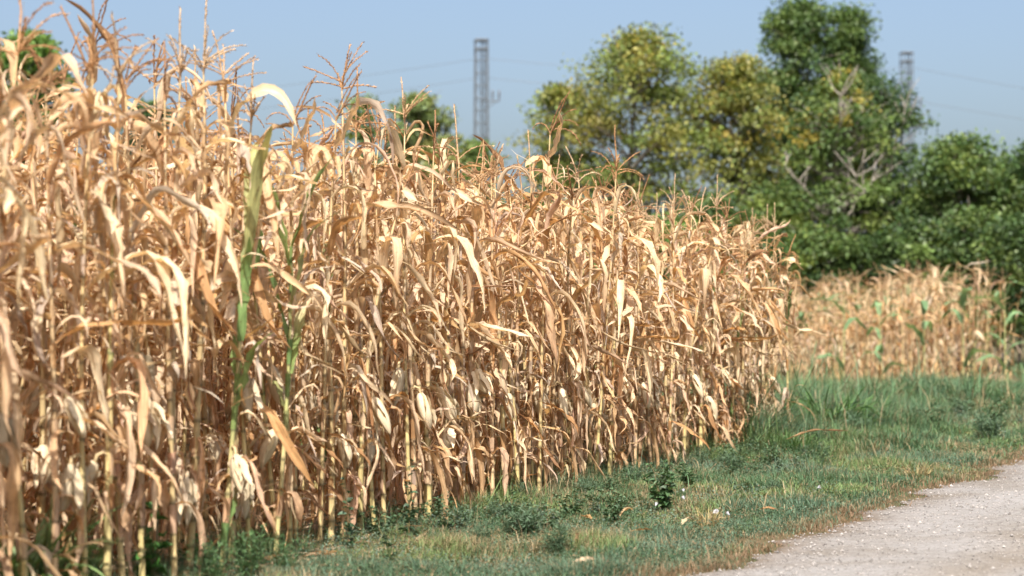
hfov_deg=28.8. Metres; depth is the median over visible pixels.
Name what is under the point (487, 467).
corn plant
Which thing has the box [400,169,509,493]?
corn plant
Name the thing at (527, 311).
corn plant
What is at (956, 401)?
leafy weed
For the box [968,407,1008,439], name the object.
feathery weed
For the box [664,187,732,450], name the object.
corn plant
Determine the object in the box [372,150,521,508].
corn plant
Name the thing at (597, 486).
feathery weed
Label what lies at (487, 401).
corn plant
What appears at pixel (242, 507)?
corn plant
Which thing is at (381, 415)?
corn plant
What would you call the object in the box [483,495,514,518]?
feathery weed
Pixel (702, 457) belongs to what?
feathery weed
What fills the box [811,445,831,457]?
leafy weed
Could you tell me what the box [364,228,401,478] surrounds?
corn plant
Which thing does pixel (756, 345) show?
corn plant
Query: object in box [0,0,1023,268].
sky
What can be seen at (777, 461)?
leafy weed
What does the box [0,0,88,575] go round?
corn plant
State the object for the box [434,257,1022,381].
corn field
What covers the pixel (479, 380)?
corn plant
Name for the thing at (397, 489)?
corn plant
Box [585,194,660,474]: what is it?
corn plant
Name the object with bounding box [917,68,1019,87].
power line
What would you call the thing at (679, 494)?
grass clump
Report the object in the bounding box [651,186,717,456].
corn plant
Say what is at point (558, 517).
leafy weed
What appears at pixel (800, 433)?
fallen leaf
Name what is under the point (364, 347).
corn plant
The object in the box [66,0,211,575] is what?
corn plant
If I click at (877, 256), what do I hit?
shrub
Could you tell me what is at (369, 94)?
power line
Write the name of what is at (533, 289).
corn plant
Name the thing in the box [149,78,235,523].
corn plant
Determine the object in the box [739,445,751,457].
leafy weed
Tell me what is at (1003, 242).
shrub
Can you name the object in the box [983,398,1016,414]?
leafy weed
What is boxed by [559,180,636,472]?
corn plant
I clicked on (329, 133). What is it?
corn plant
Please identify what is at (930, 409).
leafy weed
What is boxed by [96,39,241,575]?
corn plant
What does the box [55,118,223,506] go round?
corn plant
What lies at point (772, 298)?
corn plant
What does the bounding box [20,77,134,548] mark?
corn plant
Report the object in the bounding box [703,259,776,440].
corn plant
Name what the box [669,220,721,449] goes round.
corn plant
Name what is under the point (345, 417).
corn plant
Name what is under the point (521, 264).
corn plant
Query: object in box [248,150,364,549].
corn plant
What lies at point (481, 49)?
lattice pylon
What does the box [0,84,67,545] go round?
corn plant
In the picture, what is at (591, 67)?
power line
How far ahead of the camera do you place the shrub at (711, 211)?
58.74 m
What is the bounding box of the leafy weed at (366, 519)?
[356,505,400,540]
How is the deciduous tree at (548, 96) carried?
on the ground at (1009, 354)
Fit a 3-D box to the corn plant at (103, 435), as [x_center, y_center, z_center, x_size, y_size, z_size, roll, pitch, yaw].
[-2.306,0.214,11.812,0.996,2.551,0.793,0,-1,-7]
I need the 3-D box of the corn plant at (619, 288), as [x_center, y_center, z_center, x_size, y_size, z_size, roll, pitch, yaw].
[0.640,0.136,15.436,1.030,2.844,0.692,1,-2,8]
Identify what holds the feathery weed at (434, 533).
on the ground at (1009, 354)
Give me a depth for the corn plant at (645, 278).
19.14 m
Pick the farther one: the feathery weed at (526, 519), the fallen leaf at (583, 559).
the feathery weed at (526, 519)
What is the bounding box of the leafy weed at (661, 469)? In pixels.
[651,464,665,482]
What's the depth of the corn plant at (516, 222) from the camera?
15.96 m
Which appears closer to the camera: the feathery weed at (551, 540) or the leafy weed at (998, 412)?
the feathery weed at (551, 540)
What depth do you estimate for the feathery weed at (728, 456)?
16.87 m
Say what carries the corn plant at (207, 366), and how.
on the field soil
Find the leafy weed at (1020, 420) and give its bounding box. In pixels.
[1015,414,1023,422]
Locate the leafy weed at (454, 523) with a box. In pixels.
[437,507,475,533]
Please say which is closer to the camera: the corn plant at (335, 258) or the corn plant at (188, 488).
the corn plant at (188, 488)
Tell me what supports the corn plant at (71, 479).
on the field soil
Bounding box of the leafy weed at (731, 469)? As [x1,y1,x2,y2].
[720,463,740,474]
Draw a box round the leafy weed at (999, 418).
[991,416,1014,429]
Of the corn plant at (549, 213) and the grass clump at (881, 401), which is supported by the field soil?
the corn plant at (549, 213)
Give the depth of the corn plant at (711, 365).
18.43 m
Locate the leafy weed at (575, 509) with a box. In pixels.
[553,487,595,515]
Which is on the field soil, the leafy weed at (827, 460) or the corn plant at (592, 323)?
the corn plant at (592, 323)
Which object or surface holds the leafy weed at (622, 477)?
on the ground at (1009, 354)
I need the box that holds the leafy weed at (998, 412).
[981,400,1012,423]
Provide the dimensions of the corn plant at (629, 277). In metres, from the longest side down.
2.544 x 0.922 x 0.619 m
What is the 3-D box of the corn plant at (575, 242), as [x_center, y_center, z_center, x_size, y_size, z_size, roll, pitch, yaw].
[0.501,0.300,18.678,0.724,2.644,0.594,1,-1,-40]
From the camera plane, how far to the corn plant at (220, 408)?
12.90 m
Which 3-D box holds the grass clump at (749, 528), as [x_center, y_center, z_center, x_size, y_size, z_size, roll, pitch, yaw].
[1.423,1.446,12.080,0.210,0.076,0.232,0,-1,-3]
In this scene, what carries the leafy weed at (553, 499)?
on the ground at (1009, 354)
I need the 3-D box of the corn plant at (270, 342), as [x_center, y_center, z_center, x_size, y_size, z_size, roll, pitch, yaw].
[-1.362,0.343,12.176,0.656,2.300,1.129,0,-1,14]
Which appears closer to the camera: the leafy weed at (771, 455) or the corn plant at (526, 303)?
the corn plant at (526, 303)
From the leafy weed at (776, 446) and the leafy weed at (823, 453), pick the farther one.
the leafy weed at (776, 446)
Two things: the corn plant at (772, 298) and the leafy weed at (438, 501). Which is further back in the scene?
the corn plant at (772, 298)
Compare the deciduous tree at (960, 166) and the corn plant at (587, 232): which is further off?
the deciduous tree at (960, 166)
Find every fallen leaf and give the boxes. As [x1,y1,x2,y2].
[572,556,594,561]
[617,507,632,519]
[681,517,693,523]
[786,429,846,439]
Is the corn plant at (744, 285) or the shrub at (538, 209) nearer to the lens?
the corn plant at (744, 285)
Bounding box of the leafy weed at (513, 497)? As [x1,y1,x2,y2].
[496,489,529,512]
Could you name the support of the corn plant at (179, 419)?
on the field soil
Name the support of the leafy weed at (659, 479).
on the ground at (1009, 354)
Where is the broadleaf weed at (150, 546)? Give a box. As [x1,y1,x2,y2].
[131,501,172,575]
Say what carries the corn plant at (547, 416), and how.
on the field soil
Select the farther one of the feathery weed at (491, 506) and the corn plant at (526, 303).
the corn plant at (526, 303)
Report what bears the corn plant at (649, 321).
on the field soil
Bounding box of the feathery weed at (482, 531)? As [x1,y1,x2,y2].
[469,521,497,539]
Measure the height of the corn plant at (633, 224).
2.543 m
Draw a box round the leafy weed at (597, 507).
[588,500,602,516]
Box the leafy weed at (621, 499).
[597,488,635,512]
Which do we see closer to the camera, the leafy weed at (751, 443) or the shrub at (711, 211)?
the leafy weed at (751, 443)
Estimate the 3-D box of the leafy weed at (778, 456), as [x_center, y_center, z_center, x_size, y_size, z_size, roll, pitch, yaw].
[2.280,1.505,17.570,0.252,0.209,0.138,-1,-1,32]
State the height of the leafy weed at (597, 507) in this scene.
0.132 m
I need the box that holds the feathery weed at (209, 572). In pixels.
[185,528,240,575]
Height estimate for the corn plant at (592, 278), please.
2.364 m
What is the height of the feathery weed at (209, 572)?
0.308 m
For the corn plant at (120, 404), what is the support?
on the field soil
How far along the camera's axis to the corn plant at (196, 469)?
9.82 m
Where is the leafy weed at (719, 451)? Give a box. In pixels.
[713,443,742,458]
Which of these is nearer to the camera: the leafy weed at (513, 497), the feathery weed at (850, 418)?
the leafy weed at (513, 497)
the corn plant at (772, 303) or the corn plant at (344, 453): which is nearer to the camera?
the corn plant at (344, 453)
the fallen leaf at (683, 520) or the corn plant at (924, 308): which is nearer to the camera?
the fallen leaf at (683, 520)
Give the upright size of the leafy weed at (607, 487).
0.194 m
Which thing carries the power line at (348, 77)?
attached to the lattice pylon at (481, 49)
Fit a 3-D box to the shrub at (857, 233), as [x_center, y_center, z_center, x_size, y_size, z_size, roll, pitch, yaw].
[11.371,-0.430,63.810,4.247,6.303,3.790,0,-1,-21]
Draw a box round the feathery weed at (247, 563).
[221,516,275,575]
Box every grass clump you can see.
[0,490,127,575]
[0,517,142,575]
[617,511,650,524]
[647,487,695,500]
[731,523,759,531]
[743,515,773,524]
[767,427,824,452]
[776,381,884,422]
[828,388,909,411]
[857,466,898,478]
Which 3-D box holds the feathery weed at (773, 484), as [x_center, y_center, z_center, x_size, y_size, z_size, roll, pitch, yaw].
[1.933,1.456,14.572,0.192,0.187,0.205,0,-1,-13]
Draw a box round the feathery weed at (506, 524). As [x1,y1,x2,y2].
[492,509,525,538]
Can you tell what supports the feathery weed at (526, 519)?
on the ground at (1009, 354)
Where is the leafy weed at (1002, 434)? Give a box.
[988,419,1006,439]
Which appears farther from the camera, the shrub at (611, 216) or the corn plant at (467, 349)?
the shrub at (611, 216)
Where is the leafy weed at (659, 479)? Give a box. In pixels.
[650,471,671,484]
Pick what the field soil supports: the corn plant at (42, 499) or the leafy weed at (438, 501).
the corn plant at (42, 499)
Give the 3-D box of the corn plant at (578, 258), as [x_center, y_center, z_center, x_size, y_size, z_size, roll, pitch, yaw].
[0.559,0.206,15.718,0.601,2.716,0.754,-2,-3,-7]
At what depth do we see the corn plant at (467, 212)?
14.69 m
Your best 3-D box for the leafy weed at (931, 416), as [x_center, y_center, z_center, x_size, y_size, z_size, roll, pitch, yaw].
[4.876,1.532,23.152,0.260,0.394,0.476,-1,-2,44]
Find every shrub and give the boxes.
[502,188,557,248]
[561,200,650,282]
[636,210,737,348]
[661,190,740,349]
[676,189,766,333]
[731,231,835,353]
[736,179,820,316]
[766,213,890,360]
[793,196,857,360]
[807,231,907,370]
[824,187,905,344]
[864,208,977,350]
[867,185,968,349]
[926,199,1016,367]
[958,210,1023,364]
[1005,231,1023,343]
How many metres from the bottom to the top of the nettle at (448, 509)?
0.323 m
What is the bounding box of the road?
[692,460,1023,575]
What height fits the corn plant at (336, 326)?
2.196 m
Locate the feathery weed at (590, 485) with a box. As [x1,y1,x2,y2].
[572,472,603,492]
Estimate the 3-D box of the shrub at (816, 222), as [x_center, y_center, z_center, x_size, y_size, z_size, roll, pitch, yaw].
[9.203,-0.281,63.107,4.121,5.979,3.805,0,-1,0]
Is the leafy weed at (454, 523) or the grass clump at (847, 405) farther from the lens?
the grass clump at (847, 405)
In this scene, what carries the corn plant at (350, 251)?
on the field soil
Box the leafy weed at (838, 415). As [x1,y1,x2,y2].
[829,412,850,425]
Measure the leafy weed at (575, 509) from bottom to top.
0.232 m
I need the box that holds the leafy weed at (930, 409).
[911,403,944,417]
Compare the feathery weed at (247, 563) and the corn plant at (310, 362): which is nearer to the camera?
the feathery weed at (247, 563)
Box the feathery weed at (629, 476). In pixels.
[618,471,637,483]
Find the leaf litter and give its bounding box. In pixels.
[6,440,761,575]
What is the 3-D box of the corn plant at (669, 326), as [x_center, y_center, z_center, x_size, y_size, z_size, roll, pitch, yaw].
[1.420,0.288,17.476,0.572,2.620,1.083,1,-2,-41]
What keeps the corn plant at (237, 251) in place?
on the field soil
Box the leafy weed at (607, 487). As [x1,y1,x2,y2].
[597,477,616,492]
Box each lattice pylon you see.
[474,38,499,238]
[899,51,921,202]
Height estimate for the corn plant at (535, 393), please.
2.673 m
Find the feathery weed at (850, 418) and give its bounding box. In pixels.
[841,408,875,429]
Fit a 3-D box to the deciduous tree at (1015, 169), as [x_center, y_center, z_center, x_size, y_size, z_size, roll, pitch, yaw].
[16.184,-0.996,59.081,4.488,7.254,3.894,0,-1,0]
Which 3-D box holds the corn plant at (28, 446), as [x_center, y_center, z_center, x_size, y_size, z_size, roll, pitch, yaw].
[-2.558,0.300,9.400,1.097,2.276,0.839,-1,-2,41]
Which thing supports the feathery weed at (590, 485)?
on the ground at (1009, 354)
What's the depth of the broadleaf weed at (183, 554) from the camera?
9.88 m
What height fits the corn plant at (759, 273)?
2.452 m
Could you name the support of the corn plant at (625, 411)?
on the field soil
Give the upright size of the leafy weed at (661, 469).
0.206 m
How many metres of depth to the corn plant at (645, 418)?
18.93 m
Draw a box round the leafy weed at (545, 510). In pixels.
[535,502,557,518]
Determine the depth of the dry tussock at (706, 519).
12.40 m
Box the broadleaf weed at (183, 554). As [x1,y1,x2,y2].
[178,533,198,565]
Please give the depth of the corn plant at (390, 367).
13.25 m
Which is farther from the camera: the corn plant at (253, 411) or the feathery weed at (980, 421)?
the feathery weed at (980, 421)
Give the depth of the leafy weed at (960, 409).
25.66 m
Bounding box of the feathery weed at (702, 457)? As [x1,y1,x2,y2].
[689,451,708,463]
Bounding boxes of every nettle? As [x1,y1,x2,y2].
[337,477,354,547]
[379,507,398,563]
[398,459,418,537]
[438,490,453,535]
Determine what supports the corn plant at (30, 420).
on the field soil
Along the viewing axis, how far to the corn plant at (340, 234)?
13.95 m
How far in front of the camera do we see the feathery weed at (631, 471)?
15.53 m
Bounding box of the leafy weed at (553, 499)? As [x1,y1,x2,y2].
[543,492,570,502]
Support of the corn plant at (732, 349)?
on the field soil
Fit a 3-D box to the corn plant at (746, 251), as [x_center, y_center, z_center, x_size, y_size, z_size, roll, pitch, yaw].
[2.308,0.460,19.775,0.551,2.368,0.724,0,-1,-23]
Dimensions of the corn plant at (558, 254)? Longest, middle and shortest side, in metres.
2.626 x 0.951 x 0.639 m
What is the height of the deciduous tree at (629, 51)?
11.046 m
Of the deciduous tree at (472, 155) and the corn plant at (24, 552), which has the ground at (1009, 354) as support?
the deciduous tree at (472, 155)
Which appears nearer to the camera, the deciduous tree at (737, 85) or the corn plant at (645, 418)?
the corn plant at (645, 418)
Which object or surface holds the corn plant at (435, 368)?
on the field soil
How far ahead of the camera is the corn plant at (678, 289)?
20.46 m
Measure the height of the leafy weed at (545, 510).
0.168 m
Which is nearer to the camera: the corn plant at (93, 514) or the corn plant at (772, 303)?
the corn plant at (93, 514)
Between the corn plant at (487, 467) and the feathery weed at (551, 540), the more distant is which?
the corn plant at (487, 467)
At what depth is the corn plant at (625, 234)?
20.28 m
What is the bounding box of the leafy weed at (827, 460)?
[815,453,834,463]
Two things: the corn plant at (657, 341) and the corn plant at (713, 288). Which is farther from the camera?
the corn plant at (713, 288)
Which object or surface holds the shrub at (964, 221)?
on the ground at (1009, 354)
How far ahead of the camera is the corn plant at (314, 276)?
14.02 m
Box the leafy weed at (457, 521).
[443,510,468,531]
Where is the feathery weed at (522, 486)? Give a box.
[508,476,536,498]
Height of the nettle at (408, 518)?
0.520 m
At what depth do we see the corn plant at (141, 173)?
11.81 m
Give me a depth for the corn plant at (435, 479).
16.05 m
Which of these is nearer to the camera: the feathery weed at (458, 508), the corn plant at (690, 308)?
the feathery weed at (458, 508)
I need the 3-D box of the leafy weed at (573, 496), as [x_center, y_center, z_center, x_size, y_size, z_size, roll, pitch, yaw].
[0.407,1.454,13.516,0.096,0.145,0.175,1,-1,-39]
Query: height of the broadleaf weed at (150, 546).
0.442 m
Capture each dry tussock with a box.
[688,507,725,526]
[894,460,936,476]
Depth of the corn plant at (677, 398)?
17.82 m
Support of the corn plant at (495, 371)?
on the field soil
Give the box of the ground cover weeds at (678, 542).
[96,382,1023,575]
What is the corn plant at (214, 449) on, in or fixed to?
on the field soil
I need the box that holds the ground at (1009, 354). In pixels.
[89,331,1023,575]
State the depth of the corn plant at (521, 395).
15.77 m
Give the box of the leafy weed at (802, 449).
[801,445,813,457]
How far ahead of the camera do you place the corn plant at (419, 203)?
15.57 m
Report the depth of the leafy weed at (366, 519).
11.50 m
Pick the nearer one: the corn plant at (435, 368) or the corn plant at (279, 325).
the corn plant at (279, 325)
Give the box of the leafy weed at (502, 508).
[490,502,511,518]
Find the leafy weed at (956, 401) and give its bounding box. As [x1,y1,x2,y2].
[944,397,972,409]
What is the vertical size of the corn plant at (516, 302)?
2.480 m
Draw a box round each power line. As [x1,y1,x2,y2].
[128,59,473,100]
[214,78,473,113]
[494,59,889,72]
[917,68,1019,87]
[919,101,1023,119]
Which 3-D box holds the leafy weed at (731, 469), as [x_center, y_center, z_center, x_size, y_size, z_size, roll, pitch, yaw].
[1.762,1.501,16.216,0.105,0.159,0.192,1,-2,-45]
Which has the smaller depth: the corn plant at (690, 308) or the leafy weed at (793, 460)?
the leafy weed at (793, 460)
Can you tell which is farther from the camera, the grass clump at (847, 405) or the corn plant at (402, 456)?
the grass clump at (847, 405)
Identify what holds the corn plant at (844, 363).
on the ground at (1009, 354)
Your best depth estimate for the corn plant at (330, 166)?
11.08 m
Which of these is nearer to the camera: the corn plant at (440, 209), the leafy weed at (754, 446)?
the corn plant at (440, 209)
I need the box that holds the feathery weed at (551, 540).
[535,517,575,554]
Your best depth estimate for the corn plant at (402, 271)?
15.81 m
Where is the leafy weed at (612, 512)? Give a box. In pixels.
[600,495,634,522]
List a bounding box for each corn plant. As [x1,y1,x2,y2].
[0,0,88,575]
[0,37,195,575]
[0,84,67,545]
[0,139,75,530]
[0,173,162,507]
[0,176,71,541]
[0,267,98,540]
[0,273,54,575]
[1,0,192,575]
[1,80,137,556]
[2,76,136,566]
[3,32,113,554]
[16,119,186,557]
[17,90,132,519]
[18,0,150,558]
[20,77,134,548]
[31,136,209,530]
[42,5,163,575]
[47,11,203,575]
[55,45,259,551]
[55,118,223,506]
[59,196,181,543]
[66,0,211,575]
[74,104,162,462]
[78,6,265,574]
[84,135,193,553]
[85,35,222,552]
[86,119,228,566]
[90,142,165,535]
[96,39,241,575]
[119,109,222,460]
[126,0,308,573]
[128,98,251,552]
[132,121,252,545]
[138,143,232,509]
[148,136,208,530]
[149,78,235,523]
[151,149,277,517]
[151,152,236,521]
[155,30,313,557]
[166,67,269,532]
[171,159,280,536]
[177,126,324,569]
[180,231,268,498]
[181,59,317,564]
[195,66,277,535]
[199,164,381,527]
[207,86,317,549]
[212,109,362,531]
[213,123,294,512]
[214,75,350,548]
[214,144,283,448]
[224,162,317,467]
[226,69,381,545]
[228,169,353,527]
[229,241,340,490]
[231,115,379,525]
[233,154,341,560]
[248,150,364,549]
[252,126,309,511]
[262,109,390,545]
[268,226,346,480]
[272,41,460,540]
[274,167,341,507]
[282,182,372,505]
[283,153,387,488]
[287,161,439,511]
[297,125,376,523]
[303,107,449,517]
[303,194,465,518]
[308,208,421,509]
[308,298,379,486]
[315,67,402,529]
[319,204,386,488]
[321,165,400,499]
[322,145,392,494]
[325,145,436,535]
[329,105,468,522]
[331,104,439,527]
[331,129,427,514]
[333,155,417,516]
[346,162,411,499]
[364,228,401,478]
[365,77,456,522]
[368,150,439,467]
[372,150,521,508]
[381,109,484,519]
[383,155,509,509]
[384,188,450,503]
[384,218,418,453]
[386,159,484,500]
[389,186,455,433]
[390,104,511,501]
[390,216,501,489]
[392,215,442,436]
[396,192,600,504]
[399,216,452,446]
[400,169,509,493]
[400,191,442,445]
[401,164,560,491]
[411,120,500,502]
[416,185,538,483]
[417,141,555,499]
[421,225,442,473]
[424,156,488,461]
[431,227,506,482]
[432,214,564,492]
[434,143,493,494]
[436,173,532,482]
[437,163,525,467]
[440,139,549,500]
[457,144,527,479]
[457,151,520,468]
[458,143,559,499]
[463,90,587,494]
[467,129,574,489]
[472,134,570,486]
[473,192,523,436]
[475,197,553,481]
[479,192,554,467]
[480,155,579,482]
[483,226,556,448]
[487,191,526,457]
[494,155,602,482]
[499,192,563,463]
[500,186,537,458]
[501,185,606,481]
[503,173,592,474]
[507,179,550,421]
[509,173,594,456]
[516,210,631,460]
[521,203,650,473]
[524,197,562,472]
[525,199,588,427]
[530,166,626,480]
[537,182,579,413]
[541,155,600,479]
[547,206,603,467]
[548,168,689,475]
[549,124,659,476]
[549,145,625,469]
[550,181,589,462]
[550,194,603,465]
[553,180,588,376]
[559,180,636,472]
[561,184,630,468]
[561,218,697,470]
[568,177,635,455]
[571,198,646,460]
[582,178,680,467]
[583,183,642,441]
[585,191,678,471]
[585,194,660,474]
[591,194,682,450]
[591,214,647,445]
[592,171,670,446]
[598,232,668,449]
[604,192,676,464]
[604,257,653,456]
[607,259,635,454]
[608,191,653,447]
[610,195,671,441]
[611,272,682,430]
[615,175,669,449]
[621,214,709,465]
[623,249,664,443]
[627,193,667,442]
[627,242,689,462]
[627,246,667,445]
[628,173,727,454]
[632,270,681,442]
[642,205,709,465]
[646,194,687,438]
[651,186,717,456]
[652,215,692,445]
[655,222,717,450]
[655,249,708,460]
[659,209,740,460]
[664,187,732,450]
[664,189,734,448]
[665,222,709,417]
[666,217,777,446]
[666,218,773,449]
[667,234,703,428]
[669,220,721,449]
[670,215,738,408]
[680,175,761,446]
[680,257,731,408]
[688,220,735,415]
[690,198,756,442]
[695,221,791,418]
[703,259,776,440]
[709,231,784,447]
[719,216,789,411]
[719,222,783,437]
[720,214,779,429]
[727,216,778,431]
[728,207,811,404]
[735,204,799,416]
[738,210,784,413]
[753,202,795,417]
[753,255,796,413]
[759,234,826,422]
[808,273,868,378]
[859,301,905,382]
[905,290,932,380]
[938,261,991,376]
[969,281,1023,379]
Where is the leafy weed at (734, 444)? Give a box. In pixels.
[720,440,743,450]
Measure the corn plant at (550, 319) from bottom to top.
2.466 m
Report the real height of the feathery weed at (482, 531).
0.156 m
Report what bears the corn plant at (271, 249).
on the field soil
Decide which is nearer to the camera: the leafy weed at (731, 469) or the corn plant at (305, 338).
the corn plant at (305, 338)
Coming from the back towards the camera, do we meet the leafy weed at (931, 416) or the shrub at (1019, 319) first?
the shrub at (1019, 319)
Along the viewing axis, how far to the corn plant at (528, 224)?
18.06 m
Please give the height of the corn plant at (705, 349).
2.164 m
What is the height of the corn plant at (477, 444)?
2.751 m
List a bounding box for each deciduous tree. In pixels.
[0,2,79,169]
[110,97,185,198]
[335,92,382,195]
[374,90,471,212]
[447,136,511,233]
[503,76,611,200]
[523,21,741,253]
[660,49,818,250]
[738,62,915,368]
[749,0,852,351]
[806,0,889,264]
[821,70,939,356]
[883,128,1022,368]
[940,146,1023,368]
[987,138,1023,219]
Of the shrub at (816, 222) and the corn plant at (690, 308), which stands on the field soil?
the corn plant at (690, 308)
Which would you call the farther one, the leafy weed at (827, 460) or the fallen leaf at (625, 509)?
the leafy weed at (827, 460)
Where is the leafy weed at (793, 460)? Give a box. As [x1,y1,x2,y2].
[791,455,805,467]
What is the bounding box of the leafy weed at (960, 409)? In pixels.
[945,402,964,416]
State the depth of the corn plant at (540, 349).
16.52 m
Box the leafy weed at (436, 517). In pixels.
[423,510,446,525]
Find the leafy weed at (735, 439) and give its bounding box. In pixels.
[727,437,748,447]
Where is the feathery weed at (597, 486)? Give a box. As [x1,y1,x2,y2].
[582,479,601,490]
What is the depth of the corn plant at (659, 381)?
19.86 m
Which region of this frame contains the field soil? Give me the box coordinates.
[4,374,1013,575]
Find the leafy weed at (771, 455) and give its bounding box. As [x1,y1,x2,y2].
[762,447,785,465]
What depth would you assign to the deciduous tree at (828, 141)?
60.47 m
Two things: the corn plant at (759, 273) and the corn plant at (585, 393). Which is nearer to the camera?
the corn plant at (585, 393)
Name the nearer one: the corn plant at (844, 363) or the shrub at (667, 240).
the corn plant at (844, 363)
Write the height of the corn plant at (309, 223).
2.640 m
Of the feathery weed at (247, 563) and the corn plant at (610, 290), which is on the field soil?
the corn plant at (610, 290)
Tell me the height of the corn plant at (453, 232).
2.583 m
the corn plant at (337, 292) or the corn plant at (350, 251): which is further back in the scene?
the corn plant at (337, 292)
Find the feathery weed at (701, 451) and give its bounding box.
[689,443,712,459]
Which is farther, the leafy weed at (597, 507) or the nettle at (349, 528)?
the leafy weed at (597, 507)
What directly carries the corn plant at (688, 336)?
on the field soil
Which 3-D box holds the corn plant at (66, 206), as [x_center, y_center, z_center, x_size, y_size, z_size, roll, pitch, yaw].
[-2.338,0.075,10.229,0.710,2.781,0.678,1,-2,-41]
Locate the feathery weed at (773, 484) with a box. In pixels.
[764,475,789,491]
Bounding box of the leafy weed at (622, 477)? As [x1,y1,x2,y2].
[605,469,638,488]
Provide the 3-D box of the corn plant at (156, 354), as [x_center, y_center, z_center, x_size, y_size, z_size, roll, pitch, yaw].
[-1.929,0.042,10.970,0.866,2.859,1.321,1,-4,-10]
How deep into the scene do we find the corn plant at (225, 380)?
12.83 m
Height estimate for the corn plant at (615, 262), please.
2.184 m
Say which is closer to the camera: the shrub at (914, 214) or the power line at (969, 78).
the shrub at (914, 214)
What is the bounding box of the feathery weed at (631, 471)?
[618,461,648,480]
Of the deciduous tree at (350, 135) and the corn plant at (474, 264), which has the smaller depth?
the corn plant at (474, 264)
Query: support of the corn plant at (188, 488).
on the field soil
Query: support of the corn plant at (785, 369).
on the field soil
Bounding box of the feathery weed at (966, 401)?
[948,396,977,414]
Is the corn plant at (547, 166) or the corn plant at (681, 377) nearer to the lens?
the corn plant at (547, 166)
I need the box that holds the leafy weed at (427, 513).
[414,512,442,532]
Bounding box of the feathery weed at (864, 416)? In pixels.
[849,407,876,424]
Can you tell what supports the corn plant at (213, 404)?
on the field soil
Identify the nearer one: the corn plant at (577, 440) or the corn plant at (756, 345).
the corn plant at (577, 440)
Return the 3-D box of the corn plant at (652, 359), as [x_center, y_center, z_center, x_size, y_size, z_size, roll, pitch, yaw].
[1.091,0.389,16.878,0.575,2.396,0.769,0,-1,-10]
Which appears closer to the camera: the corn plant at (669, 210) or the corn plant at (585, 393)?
the corn plant at (585, 393)
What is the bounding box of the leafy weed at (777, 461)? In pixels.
[774,459,792,471]
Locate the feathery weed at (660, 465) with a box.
[650,459,669,473]
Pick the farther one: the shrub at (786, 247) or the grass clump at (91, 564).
the shrub at (786, 247)
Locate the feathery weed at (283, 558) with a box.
[263,531,308,571]
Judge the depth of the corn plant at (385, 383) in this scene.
13.44 m
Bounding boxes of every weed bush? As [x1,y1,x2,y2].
[641,460,682,511]
[675,462,695,486]
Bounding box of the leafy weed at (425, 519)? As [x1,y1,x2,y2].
[398,517,432,533]
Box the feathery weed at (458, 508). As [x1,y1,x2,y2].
[449,500,472,521]
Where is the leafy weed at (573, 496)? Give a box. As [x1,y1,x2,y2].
[563,492,583,500]
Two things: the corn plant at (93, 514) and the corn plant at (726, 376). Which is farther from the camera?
the corn plant at (726, 376)
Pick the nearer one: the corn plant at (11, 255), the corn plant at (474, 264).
the corn plant at (11, 255)
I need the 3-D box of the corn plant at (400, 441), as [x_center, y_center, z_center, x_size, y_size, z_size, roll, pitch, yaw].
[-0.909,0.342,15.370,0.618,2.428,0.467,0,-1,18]
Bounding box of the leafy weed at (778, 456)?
[755,447,782,460]
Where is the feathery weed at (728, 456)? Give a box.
[719,448,748,471]
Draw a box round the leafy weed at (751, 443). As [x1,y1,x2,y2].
[742,437,763,451]
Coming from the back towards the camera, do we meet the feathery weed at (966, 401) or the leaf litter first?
the feathery weed at (966, 401)
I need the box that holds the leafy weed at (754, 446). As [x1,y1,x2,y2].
[746,442,769,454]
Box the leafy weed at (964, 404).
[944,399,976,414]
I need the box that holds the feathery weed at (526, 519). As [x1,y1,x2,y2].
[500,495,549,536]
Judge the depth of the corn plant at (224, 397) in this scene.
13.09 m
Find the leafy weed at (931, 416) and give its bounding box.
[914,403,950,425]
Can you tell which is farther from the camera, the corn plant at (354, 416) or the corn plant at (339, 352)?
the corn plant at (339, 352)
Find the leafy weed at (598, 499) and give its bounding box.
[586,487,619,510]
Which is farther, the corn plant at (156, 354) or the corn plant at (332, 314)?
the corn plant at (332, 314)
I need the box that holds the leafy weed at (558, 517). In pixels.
[526,501,569,531]
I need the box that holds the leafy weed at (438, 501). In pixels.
[419,497,456,521]
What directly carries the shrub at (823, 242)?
on the ground at (1009, 354)
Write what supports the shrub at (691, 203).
on the ground at (1009, 354)
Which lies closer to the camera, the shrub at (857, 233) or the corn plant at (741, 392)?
the corn plant at (741, 392)
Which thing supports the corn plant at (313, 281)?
on the field soil
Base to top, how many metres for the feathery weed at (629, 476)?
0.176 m
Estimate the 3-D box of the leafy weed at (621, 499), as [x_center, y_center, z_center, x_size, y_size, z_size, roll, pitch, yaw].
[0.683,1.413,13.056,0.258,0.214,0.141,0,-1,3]
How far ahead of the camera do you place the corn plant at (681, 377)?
19.95 m
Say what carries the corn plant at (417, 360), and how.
on the field soil
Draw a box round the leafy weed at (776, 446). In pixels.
[766,442,786,451]
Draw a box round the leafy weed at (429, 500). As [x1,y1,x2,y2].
[389,499,430,524]
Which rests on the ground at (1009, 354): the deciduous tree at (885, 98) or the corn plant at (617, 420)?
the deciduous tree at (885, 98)
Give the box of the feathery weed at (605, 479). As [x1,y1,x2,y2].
[594,474,619,491]
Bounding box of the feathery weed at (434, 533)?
[427,530,448,537]
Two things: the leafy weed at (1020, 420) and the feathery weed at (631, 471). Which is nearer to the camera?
the feathery weed at (631, 471)

